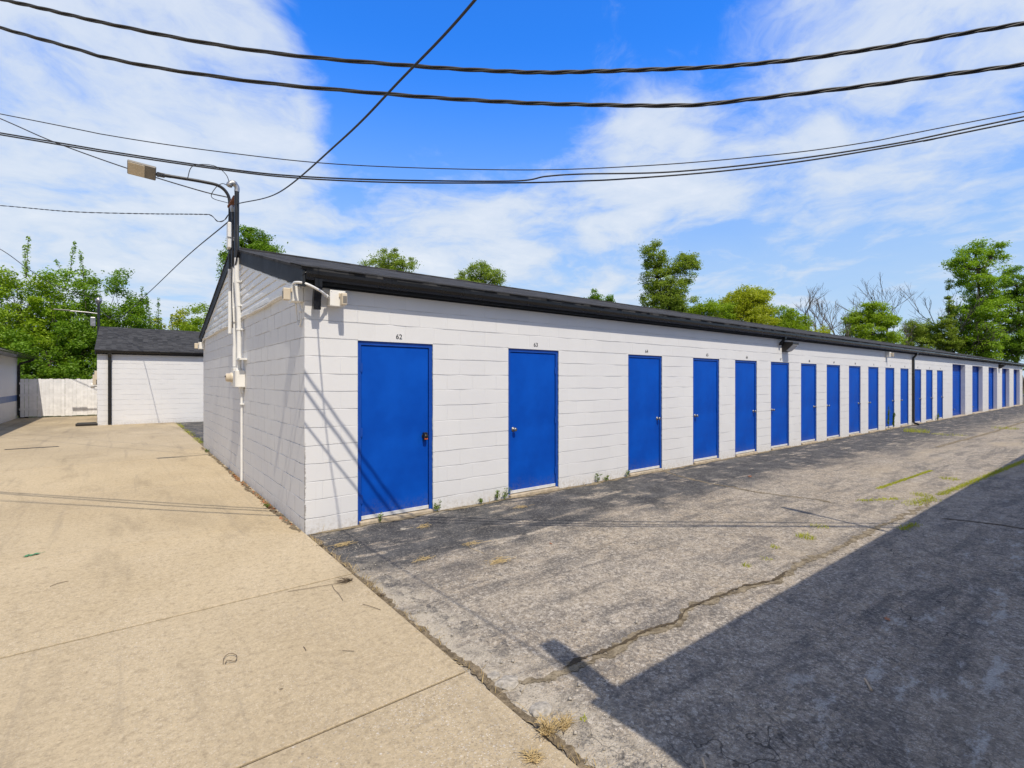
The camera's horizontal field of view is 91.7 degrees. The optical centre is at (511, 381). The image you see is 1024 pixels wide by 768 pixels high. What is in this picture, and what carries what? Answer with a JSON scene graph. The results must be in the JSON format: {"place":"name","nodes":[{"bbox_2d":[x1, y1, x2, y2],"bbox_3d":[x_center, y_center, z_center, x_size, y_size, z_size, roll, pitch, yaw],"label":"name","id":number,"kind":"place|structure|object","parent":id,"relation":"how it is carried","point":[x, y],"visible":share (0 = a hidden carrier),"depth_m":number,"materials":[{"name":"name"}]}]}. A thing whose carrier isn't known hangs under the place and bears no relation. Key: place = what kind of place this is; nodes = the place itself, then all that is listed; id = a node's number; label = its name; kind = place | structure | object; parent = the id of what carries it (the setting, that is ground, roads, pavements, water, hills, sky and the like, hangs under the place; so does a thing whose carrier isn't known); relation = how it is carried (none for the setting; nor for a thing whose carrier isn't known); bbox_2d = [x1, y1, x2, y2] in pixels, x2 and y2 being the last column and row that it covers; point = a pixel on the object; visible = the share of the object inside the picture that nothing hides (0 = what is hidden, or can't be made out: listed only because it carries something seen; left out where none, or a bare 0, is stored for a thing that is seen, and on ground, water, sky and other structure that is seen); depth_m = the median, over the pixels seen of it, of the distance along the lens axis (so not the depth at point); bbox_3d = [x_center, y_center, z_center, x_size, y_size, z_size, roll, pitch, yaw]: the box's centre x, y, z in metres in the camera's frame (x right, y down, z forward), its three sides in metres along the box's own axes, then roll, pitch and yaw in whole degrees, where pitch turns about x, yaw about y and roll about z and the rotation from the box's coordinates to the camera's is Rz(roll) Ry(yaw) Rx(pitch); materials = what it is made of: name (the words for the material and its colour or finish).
{"place":"outdoors","nodes":[
{"label":"outdoors","id":0,"kind":"place"},
{"bbox_2d":[0,347,36,423],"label":"building","id":1,"kind":"structure","parent":0,"point":[10,373],"depth_m":21.21,"materials":[{"name":"concrete"}]},
{"bbox_2d":[5,446,58,449],"bbox_3d":[-12.144,1.699,12.578,1.000,0.030,0.120,0,0,-38],"label":"drain grate","id":2,"kind":"object","parent":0,"point":[34,447],"visible":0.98,"depth_m":12.62,"materials":[{"name":"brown metal"}]},
{"bbox_2d":[75,422,97,425],"bbox_3d":[-16.186,1.631,18.912,0.640,0.125,0.350,0,0,-38],"label":"splash block","id":3,"kind":"object","parent":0,"point":[87,424],"depth_m":18.83,"materials":[{"name":"concrete"}]},
{"bbox_2d":[0,415,578,767],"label":"driveway","id":4,"kind":"structure","parent":0,"point":[180,561],"depth_m":3.27,"materials":[{"name":"concrete"}]},
{"bbox_2d":[19,379,96,416],"bbox_3d":[-21.225,0.810,23.863,3.489,1.868,0.159,0,0,-38],"label":"board fence","id":5,"kind":"object","parent":4,"relation":"on","point":[50,397],"visible":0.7,"depth_m":23.53,"materials":[{"name":"wood"}]},
{"bbox_2d":[223,653,236,663],"bbox_3d":[-1.713,1.683,3.020,0.077,0.014,0.103,0,0,-23],"label":"stick","id":6,"kind":"object","parent":4,"relation":"on","point":[229,660],"visible":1,"depth_m":3.00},
{"bbox_2d":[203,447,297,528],"bbox_3d":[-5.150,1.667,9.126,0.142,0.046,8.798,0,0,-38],"label":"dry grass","id":7,"kind":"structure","parent":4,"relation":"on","point":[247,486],"depth_m":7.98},
{"bbox_2d":[233,474,291,524],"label":"leaf litter","id":8,"kind":"object","parent":4,"relation":"on","point":[236,478],"visible":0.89,"depth_m":7.20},
{"bbox_2d":[336,576,352,583],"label":"dead weed","id":9,"kind":"object","parent":4,"relation":"on","point":[344,580],"visible":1,"depth_m":4.20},
{"bbox_2d":[518,745,545,763],"bbox_3d":[0.091,1.683,2.227,0.141,0.028,0.112,0,0,-16],"label":"dead weed","id":10,"kind":"object","parent":4,"relation":"on","point":[533,757],"visible":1,"depth_m":2.23,"materials":[{"name":"plant"}]},
{"bbox_2d":[0,0,1023,74],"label":"power cable","id":11,"kind":"object","parent":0,"point":[674,68],"visible":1,"depth_m":3.94,"materials":[{"name":"rubber"}]},
{"bbox_2d":[0,26,1023,107],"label":"power cable","id":12,"kind":"object","parent":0,"point":[712,103],"visible":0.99,"depth_m":3.96,"materials":[{"name":"rubber"}]},
{"bbox_2d":[0,120,1023,183],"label":"overhead wire","id":13,"kind":"object","parent":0,"point":[527,182],"visible":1,"depth_m":4.13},
{"bbox_2d":[0,116,1023,181],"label":"overhead wire","id":14,"kind":"object","parent":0,"point":[525,179],"visible":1,"depth_m":4.13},
{"bbox_2d":[0,111,1023,169],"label":"overhead wire","id":15,"kind":"object","parent":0,"point":[527,169],"visible":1,"depth_m":4.08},
{"bbox_2d":[0,0,1023,376],"label":"sky","id":16,"kind":"structure","parent":0,"point":[834,224],"materials":[{"name":"blue"}]},
{"bbox_2d":[17,390,1023,417],"bbox_3d":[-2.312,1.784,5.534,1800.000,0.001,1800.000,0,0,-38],"label":"fence","id":17,"kind":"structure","parent":0,"point":[94,414],"depth_m":25.85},
{"bbox_2d":[0,295,26,337],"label":"tree","id":18,"kind":"object","parent":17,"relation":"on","point":[2,300],"visible":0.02,"depth_m":30.38,"materials":[{"name":"green plant"}]},
{"bbox_2d":[0,236,91,378],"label":"tree","id":19,"kind":"object","parent":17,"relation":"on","point":[7,284],"visible":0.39,"depth_m":28.49,"materials":[{"name":"green plant"}]},
{"bbox_2d":[0,327,94,407],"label":"tree","id":20,"kind":"object","parent":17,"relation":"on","point":[35,364],"visible":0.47,"depth_m":27.52,"materials":[{"name":"green plant"}]},
{"bbox_2d":[0,241,128,378],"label":"tree","id":21,"kind":"object","parent":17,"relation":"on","point":[75,284],"visible":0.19,"depth_m":29.50,"materials":[{"name":"green plant"}]},
{"bbox_2d":[43,267,161,379],"bbox_3d":[-24.522,-2.695,30.383,6.196,8.994,5.895,0,0,-3],"label":"tree","id":22,"kind":"object","parent":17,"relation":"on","point":[141,310],"visible":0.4,"depth_m":30.12,"materials":[{"name":"green plant"}]},
{"bbox_2d":[129,314,166,329],"bbox_3d":[-25.809,-1.588,34.438,5.153,6.800,3.907,0,0,-38],"label":"tree","id":23,"kind":"object","parent":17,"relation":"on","point":[156,320],"visible":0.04,"depth_m":35.60,"materials":[{"name":"green plant"}]},
{"bbox_2d":[176,394,1023,767],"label":"parking lot","id":24,"kind":"structure","parent":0,"point":[692,666],"depth_m":3.90,"materials":[{"name":"asphalt"}]},
{"bbox_2d":[94,326,203,424],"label":"building","id":25,"kind":"structure","parent":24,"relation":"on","point":[149,376],"depth_m":20.21,"materials":[{"name":"concrete"}]},
{"bbox_2d":[53,297,101,334],"bbox_3d":[-19.098,-2.331,21.873,1.630,2.850,0.247,0,0,-38],"label":"street lamp","id":26,"kind":"object","parent":25,"relation":"attached to","point":[98,300],"visible":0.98,"depth_m":22.19,"materials":[{"name":"metal"}]},
{"bbox_2d":[0,249,95,298],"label":"service drop","id":27,"kind":"object","parent":26,"relation":"attached to","point":[44,279],"visible":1,"depth_m":21.41,"materials":[{"name":"black metal"}]},
{"bbox_2d":[91,371,96,387],"bbox_3d":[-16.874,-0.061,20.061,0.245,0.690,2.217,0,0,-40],"label":"meter box","id":28,"kind":"object","parent":25,"relation":"attached to","point":[94,384],"visible":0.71,"depth_m":19.51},
{"bbox_2d":[164,306,191,330],"bbox_3d":[-24.423,-1.870,36.795,4.417,7.376,3.971,0,0,-38],"label":"tree","id":29,"kind":"object","parent":24,"relation":"on","point":[175,319],"visible":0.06,"depth_m":36.56,"materials":[{"name":"green plant"}]},
{"bbox_2d":[178,424,202,443],"bbox_3d":[-11.036,1.686,16.891,0.490,0.061,8.702,0,0,-38],"label":"grass strip","id":30,"kind":"object","parent":24,"relation":"on","point":[189,432],"depth_m":16.09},
{"bbox_2d":[172,301,209,331],"bbox_3d":[-22.966,-2.092,37.447,5.319,7.813,5.009,0,0,20],"label":"tree","id":31,"kind":"object","parent":24,"relation":"on","point":[196,324],"visible":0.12,"depth_m":36.53,"materials":[{"name":"green plant"}]},
{"bbox_2d":[215,224,287,280],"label":"tree","id":32,"kind":"object","parent":24,"relation":"on","point":[262,242],"visible":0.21,"depth_m":41.41,"materials":[{"name":"green plant"}]},
{"bbox_2d":[327,541,353,547],"bbox_3d":[-1.767,1.702,5.194,0.312,0.025,0.146,0,0,-38],"label":"straw clump","id":33,"kind":"object","parent":24,"relation":"on","point":[340,544],"visible":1,"depth_m":5.18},
{"bbox_2d":[357,248,423,271],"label":"tree","id":34,"kind":"object","parent":24,"relation":"on","point":[394,264],"visible":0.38,"depth_m":44.50,"materials":[{"name":"green plant"}]},
{"bbox_2d":[411,555,435,562],"bbox_3d":[-0.846,1.702,4.763,0.166,0.023,0.234,0,0,14],"label":"straw clump","id":35,"kind":"object","parent":24,"relation":"on","point":[427,557],"visible":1,"depth_m":4.77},
{"bbox_2d":[416,523,430,527],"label":"straw clump","id":36,"kind":"object","parent":24,"relation":"on","point":[426,524],"visible":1,"depth_m":5.83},
{"bbox_2d":[433,501,441,510],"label":"weed","id":37,"kind":"object","parent":24,"relation":"on","point":[437,507],"visible":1,"depth_m":6.51,"materials":[{"name":"green plant"}]},
{"bbox_2d":[309,535,610,767],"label":"dry grass","id":38,"kind":"structure","parent":24,"relation":"on","point":[456,659],"depth_m":3.20,"materials":[{"name":"plant"}]},
{"bbox_2d":[463,540,482,545],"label":"straw clump","id":39,"kind":"object","parent":24,"relation":"on","point":[472,542],"visible":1,"depth_m":5.23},
{"bbox_2d":[454,258,506,285],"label":"tree","id":40,"kind":"object","parent":24,"relation":"on","point":[482,274],"visible":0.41,"depth_m":45.52,"materials":[{"name":"green plant"}]},
{"bbox_2d":[487,671,500,679],"bbox_3d":[-0.109,1.713,2.885,0.096,0.024,0.069,0,0,-38],"label":"stone","id":41,"kind":"object","parent":24,"relation":"on","point":[495,675],"visible":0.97,"depth_m":2.88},
{"bbox_2d":[485,556,511,565],"bbox_3d":[-0.112,1.702,4.741,0.337,0.024,0.183,0,0,-38],"label":"straw clump","id":42,"kind":"object","parent":24,"relation":"on","point":[499,560],"visible":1,"depth_m":4.71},
{"bbox_2d":[495,675,518,690],"bbox_3d":[-0.032,1.710,2.814,0.152,0.042,0.122,0,0,-7],"label":"stone","id":43,"kind":"object","parent":24,"relation":"on","point":[508,682],"visible":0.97,"depth_m":2.79,"materials":[{"name":"stone"}]},
{"bbox_2d":[503,487,511,499],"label":"weed","id":44,"kind":"object","parent":24,"relation":"on","point":[505,494],"visible":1,"depth_m":7.18,"materials":[{"name":"green plant"}]},
{"bbox_2d":[529,701,551,717],"bbox_3d":[0.155,1.710,2.583,0.133,0.038,0.109,0,0,-38],"label":"stone","id":45,"kind":"object","parent":24,"relation":"on","point":[544,708],"visible":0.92,"depth_m":2.57,"materials":[{"name":"stone"}]},
{"bbox_2d":[533,710,564,738],"bbox_3d":[0.167,1.660,2.398,0.182,0.072,0.159,0,0,-38],"label":"dead weed","id":46,"kind":"object","parent":24,"relation":"on","point":[548,729],"visible":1,"depth_m":2.39,"materials":[{"name":"plant"}]},
{"bbox_2d":[551,711,577,733],"bbox_3d":[0.263,1.692,2.470,0.148,0.052,0.169,0,0,26],"label":"dead weed","id":47,"kind":"object","parent":24,"relation":"on","point":[566,722],"visible":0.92,"depth_m":2.47,"materials":[{"name":"plant"}]},
{"bbox_2d":[584,288,614,301],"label":"tree","id":48,"kind":"object","parent":24,"relation":"on","point":[596,297],"visible":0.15,"depth_m":41.51,"materials":[{"name":"green plant"}]},
{"bbox_2d":[199,247,1023,534],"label":"storage building","id":49,"kind":"structure","parent":24,"relation":"on","point":[389,394],"depth_m":7.70,"materials":[{"name":"white brick"}]},
{"bbox_2d":[127,159,233,333],"bbox_3d":[-5.466,-2.208,8.284,1.552,2.704,0.635,0,0,-34],"label":"street lamp","id":50,"kind":"object","parent":49,"relation":"attached to","point":[139,169],"visible":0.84,"depth_m":8.45,"materials":[{"name":"metal"}]},
{"bbox_2d":[0,118,226,197],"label":"service drop","id":51,"kind":"object","parent":50,"relation":"attached to","point":[113,163],"visible":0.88,"depth_m":9.08,"materials":[{"name":"rubber"}]},
{"bbox_2d":[0,205,227,221],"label":"service drop","id":52,"kind":"object","parent":50,"relation":"attached to","point":[122,213],"visible":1,"depth_m":10.35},
{"bbox_2d":[99,222,227,319],"bbox_3d":[-11.594,-2.933,15.812,19.021,0.666,0.645,0,0,45],"label":"service drop","id":53,"kind":"object","parent":50,"relation":"attached to","point":[174,267],"visible":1,"depth_m":13.66,"materials":[{"name":"black metal"}]},
{"bbox_2d":[194,342,203,348],"bbox_3d":[-7.965,-0.906,12.640,0.213,0.180,0.176,0,0,-38],"label":"sensor box","id":54,"kind":"object","parent":49,"relation":"attached to","point":[199,345],"visible":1,"depth_m":12.59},
{"bbox_2d":[187,164,246,481],"bbox_3d":[-4.987,-0.909,8.321,0.811,5.246,1.005,0,0,-38],"label":"service mast","id":55,"kind":"object","parent":49,"relation":"attached to","point":[239,376],"visible":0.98,"depth_m":8.31,"materials":[{"name":"metal"}]},
{"bbox_2d":[237,0,476,203],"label":"service drop","id":56,"kind":"object","parent":55,"relation":"attached to","point":[448,30],"visible":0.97,"depth_m":3.69,"materials":[{"name":"black metal"}]},
{"bbox_2d":[225,205,236,384],"bbox_3d":[-4.866,-1.496,8.640,0.224,3.140,0.240,0,0,-38],"label":"meter riser","id":57,"kind":"object","parent":49,"relation":"attached to","point":[228,377],"visible":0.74,"depth_m":8.62,"materials":[{"name":"metal"}]},
{"bbox_2d":[227,222,233,248],"bbox_3d":[-4.843,-2.506,8.575,0.150,0.440,0.170,0,0,-38],"label":"antenna box","id":58,"kind":"object","parent":57,"relation":"attached to","point":[229,238],"visible":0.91,"depth_m":8.50,"materials":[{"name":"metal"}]},
{"bbox_2d":[282,285,303,302],"bbox_3d":[-2.459,-0.971,5.545,0.213,0.180,0.176,0,0,-38],"label":"sensor box","id":59,"kind":"object","parent":49,"relation":"attached to","point":[292,294],"visible":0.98,"depth_m":5.49,"materials":[{"name":"plastic"}]},
{"bbox_2d":[295,303,301,325],"bbox_3d":[-2.421,-0.754,5.618,0.048,0.265,0.198,0,0,-38],"label":"cable loop","id":60,"kind":"object","parent":59,"relation":"hanging from","point":[300,312],"visible":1,"depth_m":5.59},
{"bbox_2d":[292,281,329,298],"bbox_3d":[-2.242,-1.014,5.475,0.407,0.163,0.255,0,0,-10],"label":"conduit","id":61,"kind":"object","parent":49,"relation":"attached to","point":[313,287],"visible":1,"depth_m":5.41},
{"bbox_2d":[327,290,346,307],"bbox_3d":[-1.984,-0.941,5.649,0.176,0.180,0.213,0,0,-38],"label":"sensor box","id":62,"kind":"object","parent":49,"relation":"attached to","point":[337,298],"visible":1,"depth_m":5.62,"materials":[{"name":"plastic"}]},
{"bbox_2d":[358,334,432,525],"bbox_3d":[-1.465,0.583,6.250,1.022,2.343,0.185,0,0,-38],"label":"door","id":63,"kind":"structure","parent":49,"relation":"in","point":[395,380],"depth_m":6.22,"materials":[{"name":"blue paint"}]},
{"bbox_2d":[508,343,559,498],"bbox_3d":[0.315,0.583,7.632,1.022,2.343,0.185,0,0,-38],"label":"door","id":64,"kind":"structure","parent":49,"relation":"in","point":[533,375],"depth_m":7.61,"materials":[{"name":"blue paint"}]},
{"bbox_2d":[628,350,662,475],"bbox_3d":[2.464,0.583,9.300,1.022,2.343,0.185,0,0,-38],"label":"door","id":65,"kind":"structure","parent":49,"relation":"in","point":[644,371],"depth_m":9.29,"materials":[{"name":"blue paint"}]},
{"bbox_2d":[693,354,720,464],"bbox_3d":[4.094,0.583,10.564,1.022,2.343,0.185,0,0,-38],"label":"door","id":66,"kind":"structure","parent":49,"relation":"in","point":[705,370],"depth_m":10.56,"materials":[{"name":"blue paint"}]},
{"bbox_2d":[735,356,757,456],"bbox_3d":[5.421,0.583,11.594,1.022,2.343,0.185,0,0,-38],"label":"door","id":67,"kind":"structure","parent":49,"relation":"in","point":[745,370],"depth_m":11.60,"materials":[{"name":"blue paint"}]},
{"bbox_2d":[770,358,790,449],"bbox_3d":[6.782,0.583,12.650,1.022,2.343,0.185,0,0,-38],"label":"door","id":68,"kind":"structure","parent":49,"relation":"in","point":[779,402],"depth_m":12.65,"materials":[{"name":"blue paint"}]},
{"bbox_2d":[782,342,798,351],"bbox_3d":[7.095,-0.881,12.660,0.340,0.260,0.267,0,0,-38],"label":"wall light","id":69,"kind":"object","parent":49,"relation":"attached to","point":[789,346],"visible":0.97,"depth_m":12.59,"materials":[{"name":"grey metal"}]},
{"bbox_2d":[801,360,817,444],"bbox_3d":[8.142,0.583,13.706,1.022,2.343,0.185,0,0,-38],"label":"door","id":70,"kind":"structure","parent":49,"relation":"in","point":[808,371],"depth_m":13.72,"materials":[{"name":"blue paint"}]},
{"bbox_2d":[826,362,840,439],"bbox_3d":[9.503,0.583,14.761,1.022,2.343,0.185,0,0,-38],"label":"door","id":71,"kind":"structure","parent":49,"relation":"in","point":[833,371],"depth_m":14.80,"materials":[{"name":"blue paint"}]},
{"bbox_2d":[849,364,861,435],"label":"door","id":72,"kind":"structure","parent":49,"relation":"in","point":[854,371],"depth_m":15.84,"materials":[{"name":"blue paint"}]},
{"bbox_2d":[868,365,879,432],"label":"door","id":73,"kind":"structure","parent":49,"relation":"in","point":[872,371],"depth_m":16.88,"materials":[{"name":"blue paint"}]},
{"bbox_2d":[886,352,893,356],"bbox_3d":[13.359,-0.946,17.555,0.176,0.180,0.213,0,0,-38],"label":"sensor box","id":74,"kind":"object","parent":49,"relation":"attached to","point":[889,354],"visible":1,"depth_m":17.54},
{"bbox_2d":[885,365,895,429],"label":"door","id":75,"kind":"structure","parent":49,"relation":"in","point":[889,372],"depth_m":17.95,"materials":[{"name":"blue paint"}]},
{"bbox_2d":[900,368,909,426],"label":"door","id":76,"kind":"structure","parent":49,"relation":"in","point":[903,372],"depth_m":18.96,"materials":[{"name":"blue paint"}]},
{"bbox_2d":[915,369,921,422],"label":"door","id":77,"kind":"structure","parent":49,"relation":"in","point":[918,398],"depth_m":20.14,"materials":[{"name":"blue paint"}]},
{"bbox_2d":[926,367,933,421],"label":"door","id":78,"kind":"structure","parent":49,"relation":"in","point":[929,373],"depth_m":21.18,"materials":[{"name":"blue paint"}]},
{"bbox_2d":[937,370,943,419],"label":"door","id":79,"kind":"structure","parent":49,"relation":"in","point":[939,372],"depth_m":22.28,"materials":[{"name":"blue paint"}]},
{"bbox_2d":[953,365,966,416],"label":"door","id":80,"kind":"structure","parent":49,"relation":"in","point":[956,368],"depth_m":24.83,"materials":[{"name":"blue paint"}]},
{"bbox_2d":[972,366,983,413],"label":"door","id":81,"kind":"structure","parent":49,"relation":"in","point":[975,370],"depth_m":27.49,"materials":[{"name":"blue paint"}]},
{"bbox_2d":[989,368,998,410],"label":"door","id":82,"kind":"structure","parent":49,"relation":"in","point":[990,369],"depth_m":30.04,"materials":[{"name":"blue paint"}]},
{"bbox_2d":[1002,369,1009,407],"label":"door","id":83,"kind":"structure","parent":49,"relation":"in","point":[1003,370],"depth_m":32.68,"materials":[{"name":"blue paint"}]},
{"bbox_2d":[1014,370,1020,405],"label":"door","id":84,"kind":"structure","parent":49,"relation":"in","point":[1015,371],"depth_m":35.53,"materials":[{"name":"blue paint"}]},
{"bbox_2d":[637,238,703,313],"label":"tree","id":85,"kind":"object","parent":24,"relation":"on","point":[665,296],"visible":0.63,"depth_m":44.36,"materials":[{"name":"green plant"}]},
{"bbox_2d":[684,298,738,319],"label":"tree","id":86,"kind":"object","parent":24,"relation":"on","point":[710,308],"visible":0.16,"depth_m":43.35,"materials":[{"name":"green plant"}]},
{"bbox_2d":[716,283,782,325],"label":"tree","id":87,"kind":"object","parent":24,"relation":"on","point":[751,300],"visible":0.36,"depth_m":44.65,"materials":[{"name":"green plant"}]},
{"bbox_2d":[765,304,814,330],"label":"tree","id":88,"kind":"object","parent":24,"relation":"on","point":[789,320],"visible":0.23,"depth_m":46.48,"materials":[{"name":"green plant"}]},
{"bbox_2d":[795,533,818,539],"bbox_3d":[3.214,1.693,5.458,0.231,0.045,0.214,0,0,-8],"label":"grass tuft","id":89,"kind":"object","parent":24,"relation":"on","point":[801,536],"visible":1,"depth_m":5.45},
{"bbox_2d":[806,324,832,333],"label":"tree","id":90,"kind":"object","parent":24,"relation":"on","point":[822,330],"visible":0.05,"depth_m":47.32,"materials":[{"name":"green plant"}]},
{"bbox_2d":[794,286,845,333],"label":"bare tree","id":91,"kind":"object","parent":24,"relation":"on","point":[810,306],"visible":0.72,"depth_m":49.26,"materials":[{"name":"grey plant"}]},
{"bbox_2d":[807,287,859,336],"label":"bare tree","id":92,"kind":"object","parent":24,"relation":"on","point":[849,326],"visible":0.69,"depth_m":50.63,"materials":[{"name":"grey plant"}]},
{"bbox_2d":[864,678,872,690],"bbox_3d":[2.007,1.707,2.800,0.010,0.014,0.111,0,0,20],"label":"stick","id":93,"kind":"object","parent":24,"relation":"on","point":[868,684],"visible":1,"depth_m":2.79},
{"bbox_2d":[840,300,911,343],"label":"tree","id":94,"kind":"object","parent":24,"relation":"on","point":[862,324],"visible":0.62,"depth_m":49.28,"materials":[{"name":"green plant"}]},
{"bbox_2d":[856,497,899,501],"bbox_3d":[5.291,1.701,7.154,0.813,0.030,0.202,0,0,-14],"label":"grass strip","id":95,"kind":"object","parent":24,"relation":"on","point":[883,498],"depth_m":7.19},
{"bbox_2d":[836,272,920,344],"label":"bare tree","id":96,"kind":"object","parent":24,"relation":"on","point":[867,296],"visible":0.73,"depth_m":51.03,"materials":[{"name":"grey plant"}]},
{"bbox_2d":[876,470,932,488],"bbox_3d":[6.934,1.705,8.724,2.847,0.022,0.134,0,0,-36],"label":"grass strip","id":97,"kind":"object","parent":24,"relation":"on","point":[899,481],"depth_m":8.62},
{"bbox_2d":[896,522,922,530],"bbox_3d":[4.663,1.701,5.846,0.517,0.030,0.193,0,0,-38],"label":"grass strip","id":98,"kind":"object","parent":24,"relation":"on","point":[906,527],"depth_m":5.85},
{"bbox_2d":[903,427,930,432],"bbox_3d":[13.673,1.635,16.767,0.874,0.162,0.876,0,0,-38],"label":"grass tuft","id":99,"kind":"object","parent":24,"relation":"on","point":[916,431],"visible":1,"depth_m":16.70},
{"bbox_2d":[894,495,940,505],"bbox_3d":[5.814,1.698,7.077,1.108,0.035,0.312,0,0,-31],"label":"grass strip","id":100,"kind":"object","parent":24,"relation":"on","point":[928,499],"depth_m":7.09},
{"bbox_2d":[896,317,944,350],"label":"tree","id":101,"kind":"object","parent":24,"relation":"on","point":[924,333],"visible":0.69,"depth_m":51.39,"materials":[{"name":"green plant"}]},
{"bbox_2d":[911,491,931,496],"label":"grass tuft","id":102,"kind":"object","parent":24,"relation":"on","point":[922,494],"visible":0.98,"depth_m":7.46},
{"bbox_2d":[933,278,967,353],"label":"tree","id":103,"kind":"object","parent":24,"relation":"on","point":[950,343],"visible":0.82,"depth_m":49.69,"materials":[{"name":"green plant"}]},
{"bbox_2d":[895,278,1019,353],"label":"bare tree","id":104,"kind":"object","parent":24,"relation":"on","point":[968,315],"visible":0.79,"depth_m":49.01,"materials":[{"name":"grey plant"}]},
{"bbox_2d":[939,237,1019,359],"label":"tree","id":105,"kind":"object","parent":24,"relation":"on","point":[958,263],"visible":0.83,"depth_m":49.36,"materials":[{"name":"green plant"}]},
{"bbox_2d":[936,460,1023,495],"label":"grass strip","id":106,"kind":"object","parent":24,"relation":"on","point":[977,479],"depth_m":8.71,"materials":[{"name":"plant"}]},
{"bbox_2d":[983,265,1023,389],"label":"tree","id":107,"kind":"object","parent":24,"relation":"on","point":[1014,345],"visible":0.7,"depth_m":50.55,"materials":[{"name":"green plant"}]},
{"bbox_2d":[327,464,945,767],"bbox_3d":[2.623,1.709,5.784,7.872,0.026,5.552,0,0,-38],"label":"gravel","id":108,"kind":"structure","parent":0,"point":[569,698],"depth_m":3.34,"materials":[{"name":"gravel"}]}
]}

